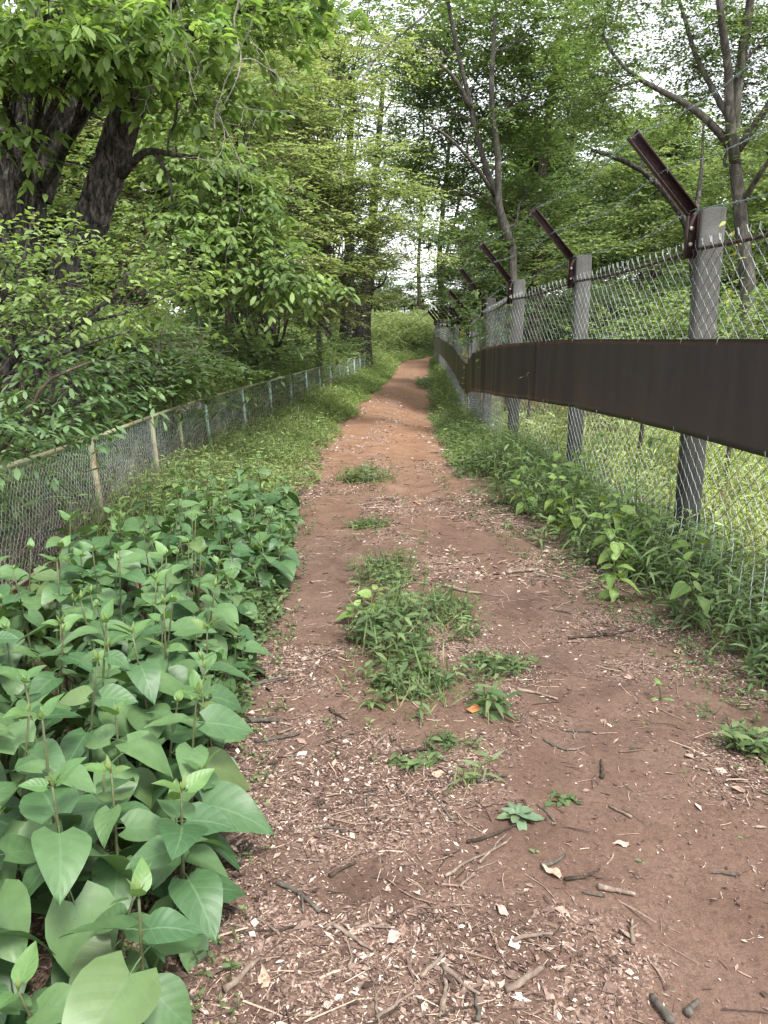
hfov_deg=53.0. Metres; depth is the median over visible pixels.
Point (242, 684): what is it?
plant understory
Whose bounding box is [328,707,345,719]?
stick
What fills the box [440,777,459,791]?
stick
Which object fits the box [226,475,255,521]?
broadleaf plant
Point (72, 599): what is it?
broadleaf plant
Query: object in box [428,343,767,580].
field grass
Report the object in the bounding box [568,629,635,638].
stick
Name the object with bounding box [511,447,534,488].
broad weed
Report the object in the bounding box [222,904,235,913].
stick
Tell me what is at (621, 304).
field shrub
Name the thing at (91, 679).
broadleaf plant
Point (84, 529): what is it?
broadleaf plant
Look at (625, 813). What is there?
stick
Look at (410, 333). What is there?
bamboo mound
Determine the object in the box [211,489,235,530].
broadleaf plant
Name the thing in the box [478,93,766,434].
tiered tree
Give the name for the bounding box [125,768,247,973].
broadleaf plant
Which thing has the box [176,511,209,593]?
broadleaf plant
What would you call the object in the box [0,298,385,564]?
bank undergrowth
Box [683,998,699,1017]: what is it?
stick
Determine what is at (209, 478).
broadleaf plant
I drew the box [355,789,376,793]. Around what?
stick
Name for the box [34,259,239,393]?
bare twigs
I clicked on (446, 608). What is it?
weed clump
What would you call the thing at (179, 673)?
broadleaf plant
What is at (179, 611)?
broadleaf plant
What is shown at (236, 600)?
broadleaf plant
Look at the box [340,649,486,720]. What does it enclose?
weed clump
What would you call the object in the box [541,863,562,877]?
dead leaf
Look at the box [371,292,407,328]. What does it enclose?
thicket bush
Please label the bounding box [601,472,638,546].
broad weed
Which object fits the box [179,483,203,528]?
broadleaf plant
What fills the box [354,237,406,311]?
wood tree
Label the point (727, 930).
path
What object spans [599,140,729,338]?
wood tree
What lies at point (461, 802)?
stick
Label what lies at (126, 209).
dogwood tree
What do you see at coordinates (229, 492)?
broadleaf plant
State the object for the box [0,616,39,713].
broadleaf plant
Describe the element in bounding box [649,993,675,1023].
stick
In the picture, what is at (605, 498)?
broad weed
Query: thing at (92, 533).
broadleaf plant
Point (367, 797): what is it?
stick
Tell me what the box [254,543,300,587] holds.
broadleaf plant
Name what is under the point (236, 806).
broadleaf plant
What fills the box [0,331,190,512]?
undergrowth shrub
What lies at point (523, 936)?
stick
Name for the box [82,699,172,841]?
broadleaf plant
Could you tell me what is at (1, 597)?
broadleaf plant
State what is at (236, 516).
broadleaf plant
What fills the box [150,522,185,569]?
broadleaf plant
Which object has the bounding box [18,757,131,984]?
broadleaf plant
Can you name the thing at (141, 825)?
broadleaf plant
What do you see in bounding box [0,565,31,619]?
broadleaf plant
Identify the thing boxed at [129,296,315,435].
bank shrub
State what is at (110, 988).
broadleaf plant
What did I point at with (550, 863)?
stick
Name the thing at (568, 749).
stick
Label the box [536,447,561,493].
broad weed
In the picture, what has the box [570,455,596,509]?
broad weed
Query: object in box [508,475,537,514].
broad weed
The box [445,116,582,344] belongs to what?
wood tree
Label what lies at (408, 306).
thicket bush
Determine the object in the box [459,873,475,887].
stick
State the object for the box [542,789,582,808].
weed clump
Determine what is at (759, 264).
wood tree
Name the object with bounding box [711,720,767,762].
weed clump
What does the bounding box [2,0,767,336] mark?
sky
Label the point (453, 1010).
stick
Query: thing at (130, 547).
broadleaf plant
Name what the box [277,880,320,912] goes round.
stick
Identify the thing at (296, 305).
thicket bush
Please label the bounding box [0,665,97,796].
broadleaf plant
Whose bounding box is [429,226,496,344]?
wood tree
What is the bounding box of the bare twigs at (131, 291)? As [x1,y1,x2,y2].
[4,194,202,328]
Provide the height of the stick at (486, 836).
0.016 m
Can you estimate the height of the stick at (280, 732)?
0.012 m
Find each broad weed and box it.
[335,599,369,620]
[354,584,384,611]
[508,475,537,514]
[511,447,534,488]
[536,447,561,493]
[544,477,565,533]
[548,429,567,471]
[550,464,573,524]
[554,493,588,546]
[561,453,589,495]
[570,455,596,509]
[571,436,599,489]
[587,481,609,539]
[588,502,629,562]
[597,513,638,577]
[597,553,641,602]
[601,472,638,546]
[621,484,651,561]
[623,463,651,537]
[637,491,659,565]
[651,677,674,701]
[670,551,711,629]
[671,515,707,583]
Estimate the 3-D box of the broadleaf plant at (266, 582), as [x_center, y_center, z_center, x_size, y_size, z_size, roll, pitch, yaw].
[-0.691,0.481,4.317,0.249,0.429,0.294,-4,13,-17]
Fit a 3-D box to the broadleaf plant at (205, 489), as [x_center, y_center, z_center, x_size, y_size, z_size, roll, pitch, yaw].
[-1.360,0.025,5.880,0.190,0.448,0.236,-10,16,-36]
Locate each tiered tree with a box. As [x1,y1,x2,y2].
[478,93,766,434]
[619,113,767,332]
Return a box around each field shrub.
[429,271,627,436]
[437,300,500,395]
[520,266,765,472]
[542,261,767,430]
[638,279,767,487]
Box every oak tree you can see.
[0,0,221,468]
[2,0,370,485]
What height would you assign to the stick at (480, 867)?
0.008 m
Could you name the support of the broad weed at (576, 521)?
on the ground at (466, 482)
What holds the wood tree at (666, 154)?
on the ground at (466, 482)
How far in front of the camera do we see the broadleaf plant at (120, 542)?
4.13 m
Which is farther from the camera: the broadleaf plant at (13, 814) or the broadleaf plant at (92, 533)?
the broadleaf plant at (92, 533)
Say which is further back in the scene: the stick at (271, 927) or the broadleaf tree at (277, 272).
the broadleaf tree at (277, 272)
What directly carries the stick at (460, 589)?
on the path
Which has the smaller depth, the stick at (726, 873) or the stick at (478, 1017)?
the stick at (478, 1017)
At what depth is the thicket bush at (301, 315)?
39.59 m
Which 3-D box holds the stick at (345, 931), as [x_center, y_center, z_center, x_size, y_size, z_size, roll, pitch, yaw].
[-0.081,1.083,1.966,0.131,0.014,0.014,10,16,37]
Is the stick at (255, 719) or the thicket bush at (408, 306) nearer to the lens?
the stick at (255, 719)
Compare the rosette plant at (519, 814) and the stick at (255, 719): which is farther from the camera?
the stick at (255, 719)
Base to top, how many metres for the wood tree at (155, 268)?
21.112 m
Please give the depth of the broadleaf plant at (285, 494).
6.77 m
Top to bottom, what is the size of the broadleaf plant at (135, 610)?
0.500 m
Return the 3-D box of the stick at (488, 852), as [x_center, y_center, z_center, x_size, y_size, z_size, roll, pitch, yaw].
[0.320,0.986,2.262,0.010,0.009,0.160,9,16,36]
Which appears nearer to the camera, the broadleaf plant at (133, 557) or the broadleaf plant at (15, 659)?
the broadleaf plant at (15, 659)
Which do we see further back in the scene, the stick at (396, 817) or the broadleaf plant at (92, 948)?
the stick at (396, 817)
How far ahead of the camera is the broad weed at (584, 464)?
6.93 m
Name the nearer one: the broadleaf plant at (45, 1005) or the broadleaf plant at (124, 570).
the broadleaf plant at (45, 1005)
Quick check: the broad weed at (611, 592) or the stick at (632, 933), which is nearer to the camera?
the stick at (632, 933)
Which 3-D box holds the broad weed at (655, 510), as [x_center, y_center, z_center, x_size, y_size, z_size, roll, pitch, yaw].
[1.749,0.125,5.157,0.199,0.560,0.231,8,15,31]
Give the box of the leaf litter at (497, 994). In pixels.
[27,392,767,1023]
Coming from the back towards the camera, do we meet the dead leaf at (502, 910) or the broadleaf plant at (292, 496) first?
the broadleaf plant at (292, 496)
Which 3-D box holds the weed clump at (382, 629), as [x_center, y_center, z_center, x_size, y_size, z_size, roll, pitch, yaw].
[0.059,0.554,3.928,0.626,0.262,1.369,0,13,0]
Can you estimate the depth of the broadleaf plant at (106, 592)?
3.52 m
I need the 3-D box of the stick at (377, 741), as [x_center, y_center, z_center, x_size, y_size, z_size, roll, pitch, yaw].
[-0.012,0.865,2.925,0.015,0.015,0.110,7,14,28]
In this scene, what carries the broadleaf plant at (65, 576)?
on the ground at (466, 482)
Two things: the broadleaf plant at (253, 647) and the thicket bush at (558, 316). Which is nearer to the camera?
the broadleaf plant at (253, 647)
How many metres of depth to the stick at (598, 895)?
2.09 m
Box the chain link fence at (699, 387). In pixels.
[428,49,767,641]
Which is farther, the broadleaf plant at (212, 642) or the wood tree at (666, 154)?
the wood tree at (666, 154)
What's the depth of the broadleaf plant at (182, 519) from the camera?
5.21 m
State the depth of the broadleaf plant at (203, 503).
5.37 m
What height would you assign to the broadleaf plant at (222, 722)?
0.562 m
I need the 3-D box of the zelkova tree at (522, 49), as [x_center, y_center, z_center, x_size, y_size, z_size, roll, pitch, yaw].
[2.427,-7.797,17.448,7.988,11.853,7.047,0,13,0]
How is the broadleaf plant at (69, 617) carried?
on the ground at (466, 482)
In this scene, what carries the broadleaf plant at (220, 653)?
on the ground at (466, 482)
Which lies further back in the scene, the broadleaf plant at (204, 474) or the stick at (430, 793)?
the broadleaf plant at (204, 474)
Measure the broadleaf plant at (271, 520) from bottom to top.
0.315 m
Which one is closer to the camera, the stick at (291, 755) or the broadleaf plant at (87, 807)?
the broadleaf plant at (87, 807)
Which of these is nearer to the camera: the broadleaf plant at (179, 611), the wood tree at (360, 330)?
the broadleaf plant at (179, 611)
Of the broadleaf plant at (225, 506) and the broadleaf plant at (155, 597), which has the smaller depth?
the broadleaf plant at (155, 597)
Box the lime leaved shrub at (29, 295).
[0,194,256,437]
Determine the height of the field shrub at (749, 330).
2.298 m
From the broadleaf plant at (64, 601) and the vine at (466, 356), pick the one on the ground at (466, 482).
the broadleaf plant at (64, 601)
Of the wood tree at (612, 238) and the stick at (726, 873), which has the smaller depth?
the stick at (726, 873)
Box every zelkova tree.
[352,0,659,421]
[371,0,673,341]
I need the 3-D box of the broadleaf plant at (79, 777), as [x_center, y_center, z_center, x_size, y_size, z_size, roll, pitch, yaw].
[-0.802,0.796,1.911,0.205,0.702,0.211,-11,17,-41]
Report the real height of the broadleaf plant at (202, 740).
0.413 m
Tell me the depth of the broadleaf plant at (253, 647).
3.44 m
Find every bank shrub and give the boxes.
[82,299,206,418]
[82,307,247,445]
[87,301,286,451]
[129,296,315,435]
[188,314,339,386]
[220,320,386,393]
[307,319,374,340]
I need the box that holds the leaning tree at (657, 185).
[534,103,704,338]
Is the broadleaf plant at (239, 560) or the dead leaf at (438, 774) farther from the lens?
the broadleaf plant at (239, 560)
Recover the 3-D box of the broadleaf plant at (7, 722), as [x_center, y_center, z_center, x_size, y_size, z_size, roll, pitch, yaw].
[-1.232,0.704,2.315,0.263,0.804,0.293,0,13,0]
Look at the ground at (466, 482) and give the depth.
4.60 m
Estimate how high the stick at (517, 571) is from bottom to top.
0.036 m
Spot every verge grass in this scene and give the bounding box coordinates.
[33,347,434,560]
[423,354,767,702]
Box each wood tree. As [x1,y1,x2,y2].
[2,0,94,296]
[8,0,242,315]
[46,108,153,296]
[46,178,171,310]
[64,0,228,310]
[138,33,293,318]
[164,0,367,327]
[222,0,382,364]
[297,0,426,347]
[326,0,501,371]
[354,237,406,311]
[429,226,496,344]
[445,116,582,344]
[465,116,602,295]
[465,117,594,344]
[557,154,624,332]
[558,81,728,338]
[560,144,675,335]
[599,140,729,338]
[673,129,760,290]
[720,149,767,338]
[727,174,767,338]
[734,201,766,337]
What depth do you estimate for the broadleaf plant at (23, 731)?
1.99 m
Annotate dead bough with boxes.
[362,5,432,82]
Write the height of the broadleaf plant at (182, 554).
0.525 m
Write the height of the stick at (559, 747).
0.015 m
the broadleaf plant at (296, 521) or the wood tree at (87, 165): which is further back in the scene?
the wood tree at (87, 165)
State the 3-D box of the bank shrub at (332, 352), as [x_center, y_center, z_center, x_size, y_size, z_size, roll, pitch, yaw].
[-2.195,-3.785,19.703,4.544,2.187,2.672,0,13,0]
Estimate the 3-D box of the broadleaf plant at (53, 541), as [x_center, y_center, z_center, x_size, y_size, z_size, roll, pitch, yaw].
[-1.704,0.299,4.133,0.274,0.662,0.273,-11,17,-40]
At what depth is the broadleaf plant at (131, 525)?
4.63 m
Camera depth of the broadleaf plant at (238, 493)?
6.14 m
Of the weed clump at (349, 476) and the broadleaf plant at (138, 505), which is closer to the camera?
the broadleaf plant at (138, 505)
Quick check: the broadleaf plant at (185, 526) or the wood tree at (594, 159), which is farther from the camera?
the wood tree at (594, 159)
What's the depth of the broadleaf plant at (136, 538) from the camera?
4.93 m
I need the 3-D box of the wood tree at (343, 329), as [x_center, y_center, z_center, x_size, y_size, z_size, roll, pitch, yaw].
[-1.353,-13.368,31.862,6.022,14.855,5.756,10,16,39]
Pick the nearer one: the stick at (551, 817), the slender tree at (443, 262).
the stick at (551, 817)
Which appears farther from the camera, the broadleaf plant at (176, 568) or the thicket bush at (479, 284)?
the thicket bush at (479, 284)
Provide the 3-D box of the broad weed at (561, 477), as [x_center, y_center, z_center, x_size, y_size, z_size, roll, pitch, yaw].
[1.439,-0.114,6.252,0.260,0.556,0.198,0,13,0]
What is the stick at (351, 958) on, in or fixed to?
on the path
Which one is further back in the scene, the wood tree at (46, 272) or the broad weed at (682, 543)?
the wood tree at (46, 272)
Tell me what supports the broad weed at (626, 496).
on the ground at (466, 482)
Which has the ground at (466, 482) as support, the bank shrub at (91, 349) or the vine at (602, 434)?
the bank shrub at (91, 349)
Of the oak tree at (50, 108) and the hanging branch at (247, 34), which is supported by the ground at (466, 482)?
the oak tree at (50, 108)
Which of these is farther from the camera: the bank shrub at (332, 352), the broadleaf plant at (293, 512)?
the bank shrub at (332, 352)
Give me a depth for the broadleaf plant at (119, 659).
2.58 m
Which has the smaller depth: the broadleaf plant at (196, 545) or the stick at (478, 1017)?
the stick at (478, 1017)
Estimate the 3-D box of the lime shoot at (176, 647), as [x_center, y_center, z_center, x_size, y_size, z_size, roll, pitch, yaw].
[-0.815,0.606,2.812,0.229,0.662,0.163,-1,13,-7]
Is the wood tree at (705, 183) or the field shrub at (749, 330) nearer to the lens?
the field shrub at (749, 330)
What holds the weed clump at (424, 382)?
on the ground at (466, 482)
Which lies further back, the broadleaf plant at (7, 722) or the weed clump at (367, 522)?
the weed clump at (367, 522)
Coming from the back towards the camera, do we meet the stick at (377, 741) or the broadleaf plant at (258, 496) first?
the broadleaf plant at (258, 496)
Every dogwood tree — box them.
[10,0,347,359]
[185,0,478,388]
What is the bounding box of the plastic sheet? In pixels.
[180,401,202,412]
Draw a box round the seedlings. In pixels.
[122,457,767,1023]
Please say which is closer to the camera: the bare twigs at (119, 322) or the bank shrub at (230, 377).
the bare twigs at (119, 322)
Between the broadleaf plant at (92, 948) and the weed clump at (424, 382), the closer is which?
the broadleaf plant at (92, 948)
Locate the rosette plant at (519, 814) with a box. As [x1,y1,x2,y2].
[497,802,544,830]
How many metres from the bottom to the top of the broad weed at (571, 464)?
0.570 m
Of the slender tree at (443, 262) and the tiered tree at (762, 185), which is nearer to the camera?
the tiered tree at (762, 185)
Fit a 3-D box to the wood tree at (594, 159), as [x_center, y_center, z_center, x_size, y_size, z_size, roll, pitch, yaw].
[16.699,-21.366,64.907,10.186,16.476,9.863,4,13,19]
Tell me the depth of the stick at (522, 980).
1.79 m
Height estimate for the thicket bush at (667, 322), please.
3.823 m
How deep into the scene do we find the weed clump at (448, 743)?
2.86 m
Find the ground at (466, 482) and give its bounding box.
[0,358,767,995]
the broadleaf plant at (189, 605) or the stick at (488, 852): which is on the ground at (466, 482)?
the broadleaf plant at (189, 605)
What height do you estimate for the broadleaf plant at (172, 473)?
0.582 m
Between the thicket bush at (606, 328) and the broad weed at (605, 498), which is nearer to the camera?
the broad weed at (605, 498)
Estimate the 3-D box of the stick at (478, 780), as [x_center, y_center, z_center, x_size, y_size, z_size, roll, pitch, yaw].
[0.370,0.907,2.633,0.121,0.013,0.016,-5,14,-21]
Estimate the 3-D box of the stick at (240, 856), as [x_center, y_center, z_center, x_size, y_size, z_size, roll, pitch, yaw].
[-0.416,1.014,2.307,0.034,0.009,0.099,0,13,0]
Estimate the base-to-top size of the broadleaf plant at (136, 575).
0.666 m
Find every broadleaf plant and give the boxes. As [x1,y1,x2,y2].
[0,556,26,613]
[0,561,51,679]
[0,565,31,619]
[0,593,24,668]
[0,602,39,668]
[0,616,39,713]
[0,630,19,665]
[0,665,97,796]
[0,666,40,757]
[0,668,81,831]
[0,694,65,903]
[0,695,12,702]
[0,712,33,745]
[0,723,15,738]
[0,761,28,838]
[0,781,20,889]
[0,806,55,1023]
[0,807,49,994]
[0,941,70,1023]
[6,561,50,634]
[9,537,63,662]
[9,614,92,728]
[13,692,105,900]
[17,553,92,691]
[18,752,150,908]
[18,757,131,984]
[26,619,93,745]
[32,535,87,650]
[43,559,92,648]
[45,509,97,585]
[49,510,105,569]
[52,554,98,637]
[54,593,98,667]
[55,547,111,651]
[57,514,104,557]
[58,599,137,706]
[58,648,137,796]
[58,857,203,1023]
[63,583,130,698]
[67,598,136,772]
[69,526,113,572]
[69,864,164,985]
[72,584,132,679]
[76,541,119,622]
[82,635,142,731]
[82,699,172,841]
[84,506,141,614]
[85,755,164,909]
[90,552,142,627]
[94,499,139,584]
[98,541,147,671]
[101,522,146,598]
[102,513,156,604]
[103,510,138,590]
[103,619,190,754]
[112,510,147,570]
[120,529,166,593]
[124,576,176,660]
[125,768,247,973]
[128,540,200,661]
[129,569,178,664]
[129,779,236,910]
[131,484,171,557]
[132,548,180,639]
[132,592,216,712]
[135,515,179,573]
[136,609,187,722]
[136,689,201,801]
[138,509,168,561]
[141,532,191,604]
[143,668,253,824]
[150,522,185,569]
[155,749,274,870]
[157,545,192,595]
[158,618,252,745]
[159,650,242,749]
[161,483,215,573]
[161,544,220,650]
[162,468,191,534]
[163,514,197,589]
[165,472,191,534]
[168,479,198,556]
[168,487,207,557]
[169,536,209,648]
[170,512,212,615]
[172,688,246,766]
[173,482,205,507]
[174,610,222,678]
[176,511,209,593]
[178,462,209,520]
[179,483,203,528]
[184,575,240,680]
[189,495,230,566]
[193,499,231,559]
[193,555,236,620]
[194,649,252,711]
[196,471,224,534]
[198,461,220,499]
[199,487,217,521]
[202,476,222,516]
[202,507,240,588]
[206,531,254,586]
[208,556,245,595]
[208,568,261,651]
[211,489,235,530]
[213,479,246,561]
[215,626,255,662]
[216,490,247,531]
[216,566,261,626]
[221,482,242,514]
[223,453,248,491]
[224,524,259,577]
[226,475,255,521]
[227,625,270,687]
[233,504,261,571]
[234,502,265,552]
[236,473,263,512]
[236,558,281,616]
[240,472,261,514]
[246,454,269,504]
[247,485,274,521]
[247,541,295,598]
[251,524,299,569]
[252,509,285,555]
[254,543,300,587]
[262,511,284,531]
[266,475,299,509]
[267,493,286,516]
[267,514,294,545]
[273,505,299,535]
[274,479,297,506]
[279,499,303,523]
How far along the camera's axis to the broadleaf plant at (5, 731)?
1.97 m
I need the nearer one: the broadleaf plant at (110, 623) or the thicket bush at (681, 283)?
the broadleaf plant at (110, 623)
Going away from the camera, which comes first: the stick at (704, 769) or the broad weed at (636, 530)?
the stick at (704, 769)
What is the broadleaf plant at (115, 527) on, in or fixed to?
on the ground at (466, 482)
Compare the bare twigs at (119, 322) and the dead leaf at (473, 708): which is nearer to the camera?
the dead leaf at (473, 708)
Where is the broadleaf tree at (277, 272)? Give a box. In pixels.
[78,0,360,402]
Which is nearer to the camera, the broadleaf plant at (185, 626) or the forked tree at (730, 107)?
the broadleaf plant at (185, 626)
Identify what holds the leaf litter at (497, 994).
on the ground at (466, 482)
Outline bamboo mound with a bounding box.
[312,305,461,358]
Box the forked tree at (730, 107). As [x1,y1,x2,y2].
[532,0,767,453]
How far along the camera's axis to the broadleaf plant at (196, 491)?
6.24 m
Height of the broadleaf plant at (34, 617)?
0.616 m
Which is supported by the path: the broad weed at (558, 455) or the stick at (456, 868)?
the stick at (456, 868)
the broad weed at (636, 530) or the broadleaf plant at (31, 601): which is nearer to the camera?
the broadleaf plant at (31, 601)
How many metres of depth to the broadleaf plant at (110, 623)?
3.30 m
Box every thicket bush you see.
[41,193,128,308]
[48,228,166,311]
[96,255,158,300]
[155,225,279,333]
[256,285,310,337]
[280,291,337,329]
[338,269,381,308]
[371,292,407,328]
[385,281,433,314]
[424,285,462,317]
[452,275,524,349]
[523,288,607,339]
[523,293,571,340]
[564,280,632,339]
[622,284,730,338]
[659,272,766,338]
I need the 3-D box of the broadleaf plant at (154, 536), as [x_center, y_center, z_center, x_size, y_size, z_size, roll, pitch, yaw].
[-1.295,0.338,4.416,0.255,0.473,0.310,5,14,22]
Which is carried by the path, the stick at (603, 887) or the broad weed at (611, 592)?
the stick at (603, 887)
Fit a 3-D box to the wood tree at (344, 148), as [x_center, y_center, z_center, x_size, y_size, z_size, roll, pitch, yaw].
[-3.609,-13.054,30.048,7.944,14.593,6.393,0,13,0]
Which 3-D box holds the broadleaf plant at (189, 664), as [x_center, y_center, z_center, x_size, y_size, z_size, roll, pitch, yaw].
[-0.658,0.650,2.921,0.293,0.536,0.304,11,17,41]
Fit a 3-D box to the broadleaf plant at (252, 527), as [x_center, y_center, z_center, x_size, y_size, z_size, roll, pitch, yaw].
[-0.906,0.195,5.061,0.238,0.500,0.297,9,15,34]
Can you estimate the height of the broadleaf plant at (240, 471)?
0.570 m
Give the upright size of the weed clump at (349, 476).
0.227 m
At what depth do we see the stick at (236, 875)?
2.19 m
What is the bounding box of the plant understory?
[0,482,305,1018]
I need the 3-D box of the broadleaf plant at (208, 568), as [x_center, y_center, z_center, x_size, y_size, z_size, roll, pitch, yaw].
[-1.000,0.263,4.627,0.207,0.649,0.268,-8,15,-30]
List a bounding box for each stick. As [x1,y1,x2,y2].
[170,955,180,960]
[221,955,260,993]
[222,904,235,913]
[227,873,245,878]
[237,840,248,860]
[238,843,252,864]
[239,929,271,934]
[244,717,279,722]
[251,677,287,685]
[254,732,299,742]
[256,914,280,935]
[261,675,281,680]
[264,923,300,938]
[277,725,295,733]
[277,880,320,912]
[282,754,306,757]
[294,858,318,860]
[300,646,342,660]
[313,826,346,833]
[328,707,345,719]
[328,861,356,877]
[332,922,373,950]
[344,937,352,970]
[354,924,394,929]
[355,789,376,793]
[366,792,372,806]
[372,732,388,747]
[375,984,382,1023]
[375,989,415,1017]
[386,813,406,819]
[403,747,435,754]
[418,949,446,978]
[427,789,459,825]
[438,983,450,1017]
[439,971,448,1011]
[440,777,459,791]
[441,584,482,593]
[441,962,480,995]
[442,1006,472,1016]
[444,836,512,876]
[450,797,477,805]
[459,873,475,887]
[466,823,516,842]
[474,859,499,871]
[474,990,481,1021]
[476,774,507,782]
[478,833,506,863]
[503,964,544,993]
[505,568,538,573]
[512,932,552,942]
[516,688,557,699]
[537,804,554,821]
[539,925,560,938]
[540,853,566,867]
[543,738,565,749]
[563,868,599,880]
[566,729,591,731]
[566,746,585,750]
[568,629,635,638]
[582,890,604,896]
[597,883,635,895]
[599,759,604,778]
[608,804,632,817]
[629,916,638,944]
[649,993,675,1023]
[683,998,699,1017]
[692,766,709,771]
[712,871,739,875]
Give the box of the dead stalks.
[0,410,246,601]
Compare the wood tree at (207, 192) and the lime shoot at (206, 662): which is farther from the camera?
the wood tree at (207, 192)
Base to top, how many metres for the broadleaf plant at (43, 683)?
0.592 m
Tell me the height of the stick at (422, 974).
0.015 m
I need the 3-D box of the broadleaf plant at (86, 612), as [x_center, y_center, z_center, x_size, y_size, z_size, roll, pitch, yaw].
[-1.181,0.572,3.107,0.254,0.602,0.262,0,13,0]
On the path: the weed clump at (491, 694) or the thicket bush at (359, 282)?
the weed clump at (491, 694)
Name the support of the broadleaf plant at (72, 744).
on the ground at (466, 482)
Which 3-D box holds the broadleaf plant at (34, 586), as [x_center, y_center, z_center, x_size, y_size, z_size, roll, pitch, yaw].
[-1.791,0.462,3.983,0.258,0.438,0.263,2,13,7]
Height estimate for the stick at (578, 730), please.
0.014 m
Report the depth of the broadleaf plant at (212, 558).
4.13 m
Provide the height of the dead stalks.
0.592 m
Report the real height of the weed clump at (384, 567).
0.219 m
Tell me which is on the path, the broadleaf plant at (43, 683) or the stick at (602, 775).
the stick at (602, 775)
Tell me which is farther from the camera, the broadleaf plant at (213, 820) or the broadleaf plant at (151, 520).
the broadleaf plant at (151, 520)
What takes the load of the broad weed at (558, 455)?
on the ground at (466, 482)
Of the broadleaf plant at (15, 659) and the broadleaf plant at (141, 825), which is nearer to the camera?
the broadleaf plant at (141, 825)
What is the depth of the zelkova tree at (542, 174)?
22.95 m
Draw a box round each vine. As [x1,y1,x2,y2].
[459,329,468,400]
[471,289,482,368]
[583,430,606,469]
[648,435,675,527]
[719,221,745,338]
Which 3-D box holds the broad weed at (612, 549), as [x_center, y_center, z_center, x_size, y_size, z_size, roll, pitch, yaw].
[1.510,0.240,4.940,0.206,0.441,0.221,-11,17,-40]
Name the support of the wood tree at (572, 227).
on the ground at (466, 482)
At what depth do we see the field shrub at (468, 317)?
12.67 m
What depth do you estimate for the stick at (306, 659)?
3.74 m
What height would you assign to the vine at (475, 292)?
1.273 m
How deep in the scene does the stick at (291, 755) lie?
2.83 m
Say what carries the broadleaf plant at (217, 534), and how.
on the ground at (466, 482)
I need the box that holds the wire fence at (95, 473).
[0,355,364,590]
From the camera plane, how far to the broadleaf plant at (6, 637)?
2.85 m
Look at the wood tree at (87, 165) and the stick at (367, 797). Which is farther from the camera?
the wood tree at (87, 165)
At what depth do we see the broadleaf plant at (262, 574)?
4.56 m
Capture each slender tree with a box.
[359,77,472,314]
[398,61,494,320]
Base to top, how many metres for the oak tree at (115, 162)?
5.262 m
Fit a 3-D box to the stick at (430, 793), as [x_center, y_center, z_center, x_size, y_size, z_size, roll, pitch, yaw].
[0.190,0.951,2.480,0.015,0.016,0.221,-5,14,-21]
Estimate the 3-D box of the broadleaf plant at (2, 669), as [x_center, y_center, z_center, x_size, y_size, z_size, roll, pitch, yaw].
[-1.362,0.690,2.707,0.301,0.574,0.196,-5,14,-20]
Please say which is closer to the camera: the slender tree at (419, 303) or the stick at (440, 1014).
the stick at (440, 1014)
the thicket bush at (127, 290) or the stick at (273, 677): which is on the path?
the stick at (273, 677)
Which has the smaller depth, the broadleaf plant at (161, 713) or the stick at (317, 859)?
the stick at (317, 859)
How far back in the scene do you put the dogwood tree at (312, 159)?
12.25 m
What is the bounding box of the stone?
[359,472,376,480]
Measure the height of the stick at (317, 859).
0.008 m
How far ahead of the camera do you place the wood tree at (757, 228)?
25.40 m
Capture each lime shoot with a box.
[138,590,187,747]
[175,656,215,758]
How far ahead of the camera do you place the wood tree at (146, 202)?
38.10 m
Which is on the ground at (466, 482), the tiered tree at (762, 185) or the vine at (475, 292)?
the tiered tree at (762, 185)
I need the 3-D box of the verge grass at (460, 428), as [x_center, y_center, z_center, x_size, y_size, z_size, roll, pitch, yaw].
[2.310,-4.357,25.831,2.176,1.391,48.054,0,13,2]
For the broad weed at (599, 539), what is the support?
on the ground at (466, 482)
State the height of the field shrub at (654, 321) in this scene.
2.439 m
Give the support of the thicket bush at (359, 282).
on the ground at (466, 482)
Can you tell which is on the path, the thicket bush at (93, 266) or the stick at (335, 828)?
the stick at (335, 828)
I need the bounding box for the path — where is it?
[159,356,767,1023]
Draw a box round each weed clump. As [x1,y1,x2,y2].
[331,462,400,484]
[335,568,453,687]
[339,513,390,533]
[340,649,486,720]
[343,543,429,592]
[387,744,448,771]
[411,569,492,645]
[412,374,443,390]
[421,726,481,752]
[442,746,505,796]
[461,646,549,684]
[465,677,526,721]
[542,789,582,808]
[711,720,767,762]
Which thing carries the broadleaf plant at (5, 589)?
on the ground at (466, 482)
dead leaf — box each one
[258,965,269,987]
[387,929,400,943]
[432,770,444,776]
[465,704,479,712]
[496,903,508,916]
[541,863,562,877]
[612,840,630,846]
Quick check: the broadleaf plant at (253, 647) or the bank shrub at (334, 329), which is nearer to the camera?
the broadleaf plant at (253, 647)
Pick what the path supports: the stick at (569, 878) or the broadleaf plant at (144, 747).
the stick at (569, 878)
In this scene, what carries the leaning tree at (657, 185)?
on the ground at (466, 482)
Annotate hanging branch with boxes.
[130,0,206,127]
[175,5,282,171]
[209,0,305,268]
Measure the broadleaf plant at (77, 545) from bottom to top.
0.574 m
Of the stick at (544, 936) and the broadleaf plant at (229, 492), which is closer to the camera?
the stick at (544, 936)
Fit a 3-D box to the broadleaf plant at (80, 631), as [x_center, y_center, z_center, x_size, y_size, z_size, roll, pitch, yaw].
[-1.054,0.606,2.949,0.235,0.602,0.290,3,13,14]
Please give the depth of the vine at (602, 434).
7.09 m
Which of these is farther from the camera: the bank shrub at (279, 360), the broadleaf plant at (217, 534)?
the bank shrub at (279, 360)
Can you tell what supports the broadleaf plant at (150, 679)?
on the ground at (466, 482)

